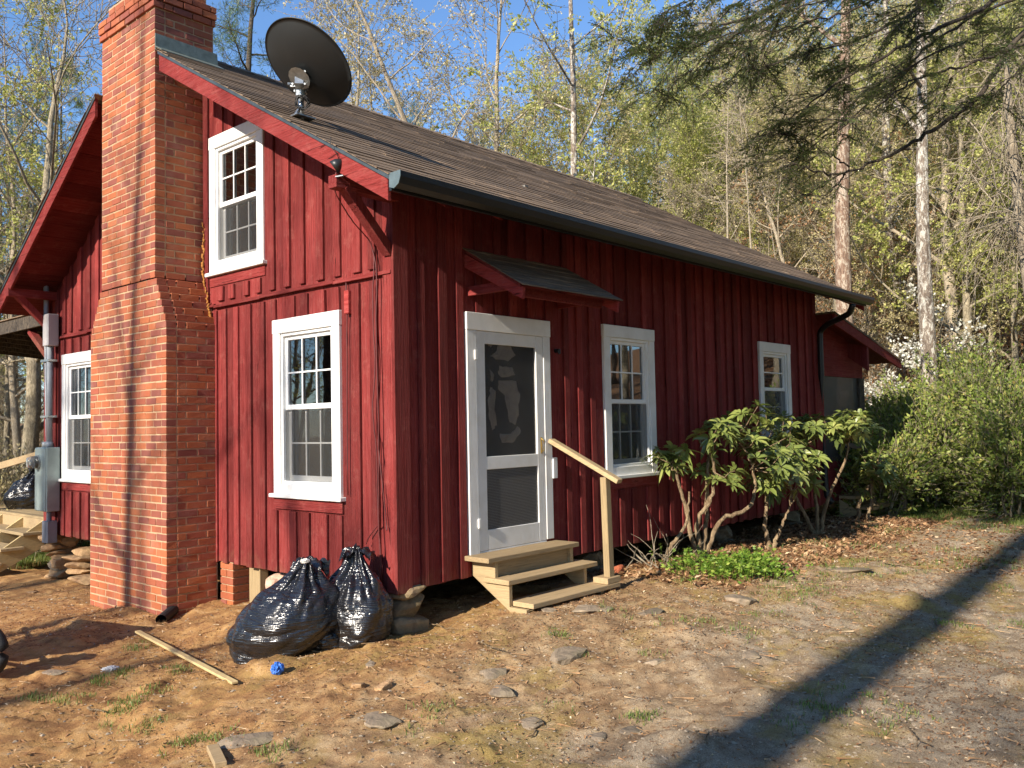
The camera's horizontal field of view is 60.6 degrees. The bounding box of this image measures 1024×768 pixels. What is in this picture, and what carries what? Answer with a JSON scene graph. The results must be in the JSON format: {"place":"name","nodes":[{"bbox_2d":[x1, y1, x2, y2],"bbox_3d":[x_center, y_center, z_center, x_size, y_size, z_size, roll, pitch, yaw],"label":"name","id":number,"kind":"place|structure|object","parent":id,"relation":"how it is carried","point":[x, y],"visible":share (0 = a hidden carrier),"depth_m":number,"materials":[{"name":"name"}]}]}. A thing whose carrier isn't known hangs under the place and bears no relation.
{"place":"outdoors","nodes":[
{"label":"outdoors","id":0,"kind":"place"},
{"bbox_2d":[0,233,1023,767],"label":"ground","id":1,"kind":"structure","parent":0,"point":[436,601],"depth_m":5.52,"materials":[{"name":"soil"}]},
{"bbox_2d":[0,130,42,486],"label":"bare tree","id":2,"kind":"object","parent":1,"relation":"on","point":[7,430],"visible":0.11,"depth_m":18.82,"materials":[{"name":"grey plant"}]},
{"bbox_2d":[0,452,43,571],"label":"wooden deck","id":3,"kind":"structure","parent":1,"relation":"on","point":[20,531],"depth_m":12.01,"materials":[{"name":"brown wood"}]},
{"bbox_2d":[3,468,34,509],"bbox_3d":[-7.367,1.603,13.532,0.803,0.793,0.903,-4,-4,41],"label":"garbage bag","id":4,"kind":"object","parent":3,"relation":"on","point":[19,493],"visible":0.4,"depth_m":13.17,"materials":[{"name":"black plastic"}]},
{"bbox_2d":[0,81,71,471],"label":"pine tree","id":5,"kind":"object","parent":1,"relation":"on","point":[31,151],"visible":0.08,"depth_m":26.29,"materials":[{"name":"green plant"}]},
{"bbox_2d":[0,31,86,318],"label":"pine tree","id":6,"kind":"object","parent":1,"relation":"on","point":[76,106],"visible":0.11,"depth_m":28.85,"materials":[{"name":"green plant"}]},
{"bbox_2d":[0,0,97,476],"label":"spring tree","id":7,"kind":"object","parent":1,"relation":"on","point":[14,420],"visible":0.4,"depth_m":18.38,"materials":[{"name":"green plant"}]},
{"bbox_2d":[0,0,101,315],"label":"bare tree","id":8,"kind":"object","parent":1,"relation":"on","point":[26,149],"visible":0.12,"depth_m":19.30,"materials":[{"name":"grey plant"}]},
{"bbox_2d":[0,0,114,373],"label":"bare tree","id":9,"kind":"object","parent":1,"relation":"on","point":[24,363],"visible":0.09,"depth_m":21.50,"materials":[{"name":"brown plant"}]},
{"bbox_2d":[0,0,120,478],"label":"bare tree","id":10,"kind":"object","parent":1,"relation":"on","point":[33,426],"visible":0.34,"depth_m":16.71,"materials":[{"name":"grey plant"}]},
{"bbox_2d":[38,535,89,584],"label":"stone pier","id":11,"kind":"structure","parent":1,"relation":"on","point":[70,560],"depth_m":10.95,"materials":[{"name":"stone"}]},
{"bbox_2d":[135,630,237,684],"bbox_3d":[-2.485,2.018,6.551,0.045,0.056,2.182,1,-3,-39],"label":"wood lath","id":12,"kind":"object","parent":1,"relation":"on","point":[209,669],"visible":1,"depth_m":6.36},
{"bbox_2d":[221,562,248,604],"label":"brick pier","id":13,"kind":"structure","parent":1,"relation":"on","point":[235,584],"depth_m":8.32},
{"bbox_2d":[217,732,272,748],"bbox_3d":[-1.420,1.915,4.692,0.296,0.038,0.205,0,-3,-25],"label":"flat stone","id":14,"kind":"object","parent":1,"relation":"on","point":[257,738],"visible":0.97,"depth_m":4.67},
{"bbox_2d":[249,568,267,602],"bbox_3d":[-2.350,1.930,8.127,0.180,0.480,0.090,-4,-4,41],"label":"wood post","id":15,"kind":"object","parent":1,"relation":"on","point":[258,577],"visible":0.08,"depth_m":8.09,"materials":[{"name":"brown wood"}]},
{"bbox_2d":[211,0,342,80],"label":"pine tree","id":16,"kind":"object","parent":1,"relation":"on","point":[230,29],"visible":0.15,"depth_m":24.58,"materials":[{"name":"green plant"}]},
{"bbox_2d":[226,555,339,664],"bbox_3d":[-1.666,1.685,6.518,0.846,0.816,0.794,-4,-4,41],"label":"garbage bag","id":17,"kind":"object","parent":1,"relation":"on","point":[293,611],"visible":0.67,"depth_m":6.25,"materials":[{"name":"black plastic"}]},
{"bbox_2d":[328,543,393,649],"bbox_3d":[-1.183,1.598,6.616,0.672,0.779,0.527,-4,-4,41],"label":"garbage bag","id":18,"kind":"object","parent":1,"relation":"on","point":[365,604],"visible":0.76,"depth_m":6.41,"materials":[{"name":"black plastic"}]},
{"bbox_2d":[267,0,492,135],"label":"budding tree","id":19,"kind":"object","parent":1,"relation":"on","point":[358,78],"visible":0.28,"depth_m":24.09,"materials":[{"name":"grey plant"}]},
{"bbox_2d":[363,711,401,728],"bbox_3d":[-0.735,1.866,4.842,0.236,0.040,0.190,-4,-4,41],"label":"flat stone","id":20,"kind":"object","parent":1,"relation":"on","point":[374,719],"visible":0.96,"depth_m":4.81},
{"bbox_2d":[306,0,468,135],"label":"budding tree","id":21,"kind":"object","parent":1,"relation":"on","point":[369,46],"visible":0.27,"depth_m":26.16,"materials":[{"name":"green plant"}]},
{"bbox_2d":[268,0,526,153],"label":"budding tree","id":22,"kind":"object","parent":1,"relation":"on","point":[402,117],"visible":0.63,"depth_m":19.90,"materials":[{"name":"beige plant"}]},
{"bbox_2d":[386,584,429,634],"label":"stone pier","id":23,"kind":"structure","parent":1,"relation":"on","point":[407,619],"depth_m":6.74,"materials":[{"name":"stone"}]},
{"bbox_2d":[0,0,901,615],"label":"cabin","id":24,"kind":"object","parent":1,"relation":"on","point":[406,352],"visible":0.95,"depth_m":8.34,"materials":[{"name":"red painted wood"},{"name":"red brick"},{"name":"asphalt shingle"}]},
{"bbox_2d":[0,315,43,358],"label":"porch roof","id":25,"kind":"structure","parent":24,"relation":"attached to","point":[21,335],"depth_m":12.75,"materials":[{"name":"brown wood"}]},
{"bbox_2d":[26,286,59,543],"bbox_3d":[-5.881,0.269,10.925,0.434,3.402,0.305,-4,-4,41],"label":"electric meter","id":26,"kind":"object","parent":24,"relation":"attached to","point":[44,461],"visible":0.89,"depth_m":10.85,"materials":[{"name":"grey paint"}]},
{"bbox_2d":[35,448,45,510],"bbox_3d":[-5.840,1.182,10.844,0.330,0.770,0.012,-4,-4,41],"label":"cabinet door","id":27,"kind":"structure","parent":26,"relation":"in","point":[40,474],"depth_m":10.81,"materials":[{"name":"grey paint"}]},
{"bbox_2d":[58,350,90,491],"bbox_3d":[-5.210,0.452,10.599,1.026,1.670,0.155,-4,-4,41],"label":"window","id":28,"kind":"structure","parent":24,"relation":"in","point":[76,367],"depth_m":10.73,"materials":[{"name":"white paint"}]},
{"bbox_2d":[205,121,266,287],"bbox_3d":[-2.599,-1.708,8.344,1.015,1.483,0.155,-4,-4,41],"label":"window","id":29,"kind":"structure","parent":24,"relation":"in","point":[236,154],"depth_m":8.39,"materials":[{"name":"white paint"}]},
{"bbox_2d":[269,310,345,513],"bbox_3d":[-1.741,0.247,7.526,1.031,1.673,0.155,-4,-4,41],"label":"window","id":30,"kind":"structure","parent":24,"relation":"in","point":[307,349],"depth_m":7.56,"materials":[{"name":"white paint"}]},
{"bbox_2d":[265,17,351,121],"bbox_3d":[-1.653,-2.517,7.116,0.709,0.711,0.597,-4,-4,41],"label":"satellite dish","id":31,"kind":"object","parent":24,"relation":"attached to","point":[309,64],"visible":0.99,"depth_m":7.03,"materials":[{"name":"metal"}]},
{"bbox_2d":[464,311,557,554],"bbox_3d":[-0.041,0.441,7.784,0.225,2.070,1.164,-4,-4,41],"label":"door","id":32,"kind":"structure","parent":24,"relation":"in","point":[510,486],"depth_m":7.77,"materials":[{"name":"white paint"}]},
{"bbox_2d":[601,324,659,488],"bbox_3d":[1.215,0.238,9.163,0.155,1.667,1.009,-4,-4,41],"label":"window","id":33,"kind":"structure","parent":24,"relation":"in","point":[628,356],"depth_m":9.20,"materials":[{"name":"white paint"}]},
{"bbox_2d":[757,341,792,442],"bbox_3d":[3.517,0.127,11.770,0.155,1.348,1.008,-4,-4,41],"label":"window","id":34,"kind":"structure","parent":24,"relation":"in","point":[774,363],"depth_m":11.85,"materials":[{"name":"white paint"}]},
{"bbox_2d":[427,60,570,167],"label":"budding tree","id":35,"kind":"object","parent":1,"relation":"on","point":[490,104],"visible":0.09,"depth_m":30.07,"materials":[{"name":"green plant"}]},
{"bbox_2d":[0,270,1023,767],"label":"leaf litter","id":36,"kind":"object","parent":1,"relation":"on","point":[832,522],"visible":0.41,"depth_m":7.78,"materials":[{"name":"plant"}]},
{"bbox_2d":[384,0,653,176],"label":"bare tree","id":37,"kind":"object","parent":1,"relation":"on","point":[496,137],"visible":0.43,"depth_m":25.03,"materials":[{"name":"beige plant"}]},
{"bbox_2d":[478,87,595,179],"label":"spring tree","id":38,"kind":"object","parent":1,"relation":"on","point":[511,131],"visible":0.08,"depth_m":26.31,"materials":[{"name":"green plant"}]},
{"bbox_2d":[418,0,656,192],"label":"spring tree","id":39,"kind":"object","parent":1,"relation":"on","point":[575,146],"visible":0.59,"depth_m":21.30,"materials":[{"name":"green plant"}]},
{"bbox_2d":[481,58,597,175],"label":"budding tree","id":40,"kind":"object","parent":1,"relation":"on","point":[530,70],"visible":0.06,"depth_m":29.20,"materials":[{"name":"green plant"}]},
{"bbox_2d":[465,540,619,613],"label":"wooden steps","id":41,"kind":"structure","parent":1,"relation":"on","point":[497,574],"depth_m":7.35,"materials":[{"name":"brown wood"}]},
{"bbox_2d":[548,439,621,584],"bbox_3d":[0.693,1.132,7.925,0.721,1.279,0.212,-3,-3,37],"label":"handrail","id":42,"kind":"object","parent":41,"relation":"on","point":[608,576],"visible":1,"depth_m":7.77,"materials":[{"name":"brown wood"}]},
{"bbox_2d":[470,13,641,189],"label":"budding tree","id":43,"kind":"object","parent":1,"relation":"on","point":[610,144],"visible":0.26,"depth_m":25.70,"materials":[{"name":"green plant"}]},
{"bbox_2d":[550,646,587,665],"bbox_3d":[0.356,1.834,5.807,0.202,0.156,0.313,-4,-4,41],"label":"rock","id":44,"kind":"object","parent":1,"relation":"on","point":[564,655],"visible":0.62,"depth_m":5.75,"materials":[{"name":"stone"}]},
{"bbox_2d":[502,68,650,193],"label":"spring tree","id":45,"kind":"object","parent":1,"relation":"on","point":[518,132],"visible":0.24,"depth_m":24.99,"materials":[{"name":"green plant"}]},
{"bbox_2d":[508,28,676,202],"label":"spring tree","id":46,"kind":"object","parent":1,"relation":"on","point":[588,92],"visible":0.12,"depth_m":29.00,"materials":[{"name":"green plant"}]},
{"bbox_2d":[614,505,702,568],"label":"dead sprig","id":47,"kind":"object","parent":1,"relation":"on","point":[666,558],"visible":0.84,"depth_m":8.85,"materials":[{"name":"brown plant"}]},
{"bbox_2d":[599,0,739,238],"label":"spring tree","id":48,"kind":"object","parent":1,"relation":"on","point":[687,59],"visible":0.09,"depth_m":33.17,"materials":[{"name":"green plant"}]},
{"bbox_2d":[608,89,738,237],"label":"spring tree","id":49,"kind":"object","parent":1,"relation":"on","point":[685,151],"visible":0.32,"depth_m":27.07,"materials":[{"name":"green plant"}]},
{"bbox_2d":[591,0,784,244],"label":"spring tree","id":50,"kind":"object","parent":1,"relation":"on","point":[654,84],"visible":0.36,"depth_m":27.09,"materials":[{"name":"green plant"}]},
{"bbox_2d":[644,148,751,239],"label":"bare tree","id":51,"kind":"object","parent":1,"relation":"on","point":[695,197],"visible":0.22,"depth_m":21.61,"materials":[{"name":"green plant"}]},
{"bbox_2d":[639,399,804,561],"bbox_3d":[2.151,1.042,9.439,1.834,1.758,0.942,0,-3,-19],"label":"rhododendron","id":52,"kind":"object","parent":1,"relation":"on","point":[670,461],"visible":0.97,"depth_m":9.33,"materials":[{"name":"green plant"}]},
{"bbox_2d":[687,35,765,239],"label":"sapling","id":53,"kind":"object","parent":1,"relation":"on","point":[728,235],"visible":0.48,"depth_m":18.68,"materials":[{"name":"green plant"}]},
{"bbox_2d":[650,40,806,263],"bbox_3d":[6.552,-4.321,26.873,5.805,12.116,4.719,-1,-3,3],"label":"spring tree","id":54,"kind":"object","parent":1,"relation":"on","point":[710,151],"visible":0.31,"depth_m":27.01,"materials":[{"name":"green plant"}]},
{"bbox_2d":[649,544,812,585],"bbox_3d":[2.121,1.726,8.472,1.391,0.295,1.414,-1,-3,-9],"label":"ground cover","id":55,"kind":"object","parent":1,"relation":"on","point":[744,561],"visible":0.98,"depth_m":8.30,"materials":[{"name":"green plant"}]},
{"bbox_2d":[700,77,784,254],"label":"sapling","id":56,"kind":"object","parent":1,"relation":"on","point":[750,228],"visible":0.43,"depth_m":17.54,"materials":[{"name":"grey plant"}]},
{"bbox_2d":[719,101,831,270],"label":"budding tree","id":57,"kind":"object","parent":1,"relation":"on","point":[797,248],"visible":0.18,"depth_m":26.58,"materials":[{"name":"green plant"}]},
{"bbox_2d":[703,38,851,303],"bbox_3d":[8.723,-5.318,29.847,4.484,12.901,5.511,-1,-3,-14],"label":"spring tree","id":58,"kind":"object","parent":1,"relation":"on","point":[793,83],"visible":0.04,"depth_m":29.38,"materials":[{"name":"green plant"}]},
{"bbox_2d":[731,416,824,549],"bbox_3d":[3.056,1.145,10.046,1.069,1.561,1.054,-2,-3,12],"label":"rhododendron","id":59,"kind":"object","parent":1,"relation":"on","point":[769,487],"visible":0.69,"depth_m":9.99,"materials":[{"name":"green plant"}]},
{"bbox_2d":[728,135,853,315],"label":"spring tree","id":60,"kind":"object","parent":1,"relation":"on","point":[756,240],"visible":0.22,"depth_m":27.00,"materials":[{"name":"green plant"}]},
{"bbox_2d":[679,0,904,298],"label":"budding tree","id":61,"kind":"object","parent":1,"relation":"on","point":[785,75],"visible":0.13,"depth_m":29.28,"materials":[{"name":"green plant"}]},
{"bbox_2d":[677,0,913,347],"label":"bare tree","id":62,"kind":"object","parent":1,"relation":"on","point":[764,200],"visible":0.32,"depth_m":22.12,"materials":[{"name":"brown plant"}]},
{"bbox_2d":[572,0,1023,216],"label":"hemlock tree","id":63,"kind":"object","parent":1,"relation":"on","point":[871,91],"visible":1,"depth_m":6.92,"materials":[{"name":"green plant"}]},
{"bbox_2d":[711,165,886,403],"bbox_3d":[6.675,-1.635,22.666,4.014,8.121,3.998,0,-3,-15],"label":"beech tree","id":64,"kind":"object","parent":1,"relation":"on","point":[785,227],"visible":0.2,"depth_m":22.88,"materials":[{"name":"green plant"}]},
{"bbox_2d":[742,158,859,316],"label":"bare tree","id":65,"kind":"object","parent":1,"relation":"on","point":[791,237],"visible":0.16,"depth_m":25.67,"materials":[{"name":"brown plant"}]},
{"bbox_2d":[751,0,853,324],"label":"bare tree","id":66,"kind":"object","parent":1,"relation":"on","point":[843,276],"visible":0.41,"depth_m":18.79,"materials":[{"name":"brown plant"}]},
{"bbox_2d":[756,403,886,533],"bbox_3d":[3.838,1.114,11.321,1.828,1.748,1.059,0,-3,-16],"label":"rhododendron","id":67,"kind":"object","parent":1,"relation":"on","point":[843,430],"visible":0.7,"depth_m":11.19,"materials":[{"name":"green plant"}]},
{"bbox_2d":[761,78,887,328],"bbox_3d":[9.287,-4.327,27.482,5.649,10.913,4.057,-2,-3,8],"label":"budding tree","id":68,"kind":"object","parent":1,"relation":"on","point":[813,273],"visible":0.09,"depth_m":27.18,"materials":[{"name":"green plant"}]},
{"bbox_2d":[737,3,944,374],"bbox_3d":[7.852,-3.631,21.485,4.380,11.781,6.099,-8,-7,67],"label":"budding tree","id":69,"kind":"object","parent":1,"relation":"on","point":[892,318],"visible":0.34,"depth_m":21.46,"materials":[{"name":"green plant"}]},
{"bbox_2d":[806,229,887,376],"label":"beech tree","id":70,"kind":"object","parent":1,"relation":"on","point":[828,275],"visible":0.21,"depth_m":21.57,"materials":[{"name":"green plant"}]},
{"bbox_2d":[839,443,906,519],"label":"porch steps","id":71,"kind":"structure","parent":1,"relation":"on","point":[843,505],"depth_m":13.11,"materials":[{"name":"wood"}]},
{"bbox_2d":[810,183,938,406],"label":"beech tree","id":72,"kind":"object","parent":1,"relation":"on","point":[868,372],"visible":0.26,"depth_m":22.27,"materials":[{"name":"green plant"}]},
{"bbox_2d":[849,443,902,519],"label":"rhododendron","id":73,"kind":"object","parent":1,"relation":"on","point":[870,477],"visible":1,"depth_m":12.53,"materials":[{"name":"green plant"}]},
{"bbox_2d":[772,50,981,395],"bbox_3d":[10.263,-4.174,25.251,5.522,10.668,3.966,-2,-3,21],"label":"budding tree","id":74,"kind":"object","parent":1,"relation":"on","point":[866,287],"visible":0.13,"depth_m":25.08,"materials":[{"name":"green plant"}]},
{"bbox_2d":[820,48,941,295],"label":"spring tree","id":75,"kind":"object","parent":1,"relation":"on","point":[860,85],"visible":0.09,"depth_m":27.74,"materials":[{"name":"green plant"}]},
{"bbox_2d":[810,422,952,518],"bbox_3d":[5.592,1.476,13.423,2.191,1.792,1.990,-4,-4,41],"label":"hedge shrub","id":76,"kind":"object","parent":1,"relation":"on","point":[917,478],"visible":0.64,"depth_m":13.06,"materials":[{"name":"green plant"}]},
{"bbox_2d":[815,33,953,343],"bbox_3d":[12.394,-5.406,28.413,4.870,11.401,3.963,0,-3,-17],"label":"spring tree","id":77,"kind":"object","parent":1,"relation":"on","point":[882,164],"visible":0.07,"depth_m":27.92,"materials":[{"name":"green plant"}]},
{"bbox_2d":[758,0,1022,379],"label":"bare tree","id":78,"kind":"object","parent":1,"relation":"on","point":[948,287],"visible":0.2,"depth_m":20.61,"materials":[{"name":"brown plant"}]},
{"bbox_2d":[863,333,921,407],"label":"dogwood tree","id":79,"kind":"object","parent":1,"relation":"on","point":[866,384],"visible":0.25,"depth_m":16.79,"materials":[{"name":"grey plant"}]},
{"bbox_2d":[821,113,966,377],"bbox_3d":[11.722,-3.628,26.043,4.678,9.501,4.696,0,-3,-28],"label":"beech tree","id":80,"kind":"object","parent":1,"relation":"on","point":[899,134],"visible":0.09,"depth_m":26.07,"materials":[{"name":"green plant"}]},
{"bbox_2d":[793,0,997,393],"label":"bare tree","id":81,"kind":"object","parent":1,"relation":"on","point":[887,164],"visible":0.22,"depth_m":23.04,"materials":[{"name":"brown plant"}]},
{"bbox_2d":[851,387,954,506],"bbox_3d":[6.442,1.201,15.086,2.974,2.352,2.811,-4,-4,41],"label":"hedge shrub","id":82,"kind":"object","parent":1,"relation":"on","point":[886,406],"visible":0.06,"depth_m":14.61,"materials":[{"name":"green plant"}]},
{"bbox_2d":[856,130,960,391],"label":"spring tree","id":83,"kind":"object","parent":1,"relation":"on","point":[901,157],"visible":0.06,"depth_m":26.39,"materials":[{"name":"green plant"}]},
{"bbox_2d":[828,0,992,393],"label":"bare tree","id":84,"kind":"object","parent":1,"relation":"on","point":[927,331],"visible":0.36,"depth_m":17.22,"materials":[{"name":"grey plant"}]},
{"bbox_2d":[805,0,1023,371],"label":"spring tree","id":85,"kind":"object","parent":1,"relation":"on","point":[967,305],"visible":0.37,"depth_m":18.93,"materials":[{"name":"green plant"}]},
{"bbox_2d":[864,204,983,391],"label":"beech tree","id":86,"kind":"object","parent":1,"relation":"on","point":[906,247],"visible":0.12,"depth_m":22.70,"materials":[{"name":"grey plant"}]},
{"bbox_2d":[856,389,995,509],"bbox_3d":[6.547,1.264,14.231,2.737,2.373,2.623,-1,-3,-11],"label":"hedge shrub","id":87,"kind":"object","parent":1,"relation":"on","point":[910,428],"visible":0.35,"depth_m":13.79,"materials":[{"name":"green plant"}]},
{"bbox_2d":[868,277,994,405],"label":"dogwood tree","id":88,"kind":"object","parent":1,"relation":"on","point":[965,335],"visible":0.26,"depth_m":18.35,"materials":[{"name":"grey plant"}]},
{"bbox_2d":[865,368,1005,502],"bbox_3d":[7.692,0.994,15.644,3.278,2.713,3.099,0,-3,-30],"label":"hedge shrub","id":89,"kind":"object","parent":1,"relation":"on","point":[895,399],"visible":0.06,"depth_m":15.99,"materials":[{"name":"green plant"}]},
{"bbox_2d":[851,0,1021,370],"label":"budding tree","id":90,"kind":"object","parent":1,"relation":"on","point":[930,138],"visible":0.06,"depth_m":25.66,"materials":[{"name":"green plant"}]},
{"bbox_2d":[850,10,1023,398],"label":"budding tree","id":91,"kind":"object","parent":1,"relation":"on","point":[913,270],"visible":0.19,"depth_m":21.80,"materials":[{"name":"green plant"}]},
{"bbox_2d":[851,46,1023,354],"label":"spring tree","id":92,"kind":"object","parent":1,"relation":"on","point":[907,171],"visible":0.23,"depth_m":21.40,"materials":[{"name":"green plant"}]},
{"bbox_2d":[874,20,1023,371],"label":"budding tree","id":93,"kind":"object","parent":1,"relation":"on","point":[990,328],"visible":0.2,"depth_m":19.62,"materials":[{"name":"green plant"}]},
{"bbox_2d":[886,331,1023,476],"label":"hedge shrub","id":94,"kind":"object","parent":1,"relation":"on","point":[945,361],"visible":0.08,"depth_m":17.01,"materials":[{"name":"green plant"}]},
{"bbox_2d":[901,85,1023,372],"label":"bare tree","id":95,"kind":"object","parent":1,"relation":"on","point":[942,284],"visible":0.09,"depth_m":21.34,"materials":[{"name":"green plant"}]},
{"bbox_2d":[907,0,1023,381],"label":"spring tree","id":96,"kind":"object","parent":1,"relation":"on","point":[1014,327],"visible":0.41,"depth_m":18.34,"materials":[{"name":"green plant"}]},
{"bbox_2d":[854,7,1023,353],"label":"hanging vines","id":97,"kind":"object","parent":96,"relation":"hanging from","point":[1013,155],"visible":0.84,"depth_m":14.11,"materials":[{"name":"green plant"}]},
{"bbox_2d":[910,346,1023,504],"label":"hedge shrub","id":98,"kind":"object","parent":1,"relation":"on","point":[945,387],"visible":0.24,"depth_m":14.20,"materials":[{"name":"green plant"}]},
{"bbox_2d":[936,395,1023,519],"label":"hedge shrub","id":99,"kind":"object","parent":1,"relation":"on","point":[975,468],"visible":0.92,"depth_m":12.69,"materials":[{"name":"green plant"}]},
{"bbox_2d":[939,30,1023,351],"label":"spring tree","id":100,"kind":"object","parent":1,"relation":"on","point":[984,294],"visible":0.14,"depth_m":19.56,"materials":[{"name":"green plant"}]},
{"bbox_2d":[944,369,1023,513],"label":"hedge shrub","id":101,"kind":"object","parent":1,"relation":"on","point":[995,403],"visible":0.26,"depth_m":13.51,"materials":[{"name":"green plant"}]},
{"bbox_2d":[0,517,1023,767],"bbox_3d":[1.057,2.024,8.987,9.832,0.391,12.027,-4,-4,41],"label":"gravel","id":102,"kind":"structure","parent":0,"point":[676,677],"depth_m":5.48,"materials":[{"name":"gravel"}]},
{"bbox_2d":[0,499,1023,767],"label":"straw","id":103,"kind":"object","parent":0,"point":[578,661],"visible":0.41,"depth_m":6.01,"materials":[{"name":"beige plant"}]},
{"bbox_2d":[0,0,1023,422],"label":"sky","id":104,"kind":"structure","parent":0,"point":[263,19],"materials":[{"name":"blue"}]},
{"bbox_2d":[10,485,1023,762],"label":"grass","id":105,"kind":"structure","parent":0,"point":[924,513],"depth_m":6.49,"materials":[{"name":"plant"}]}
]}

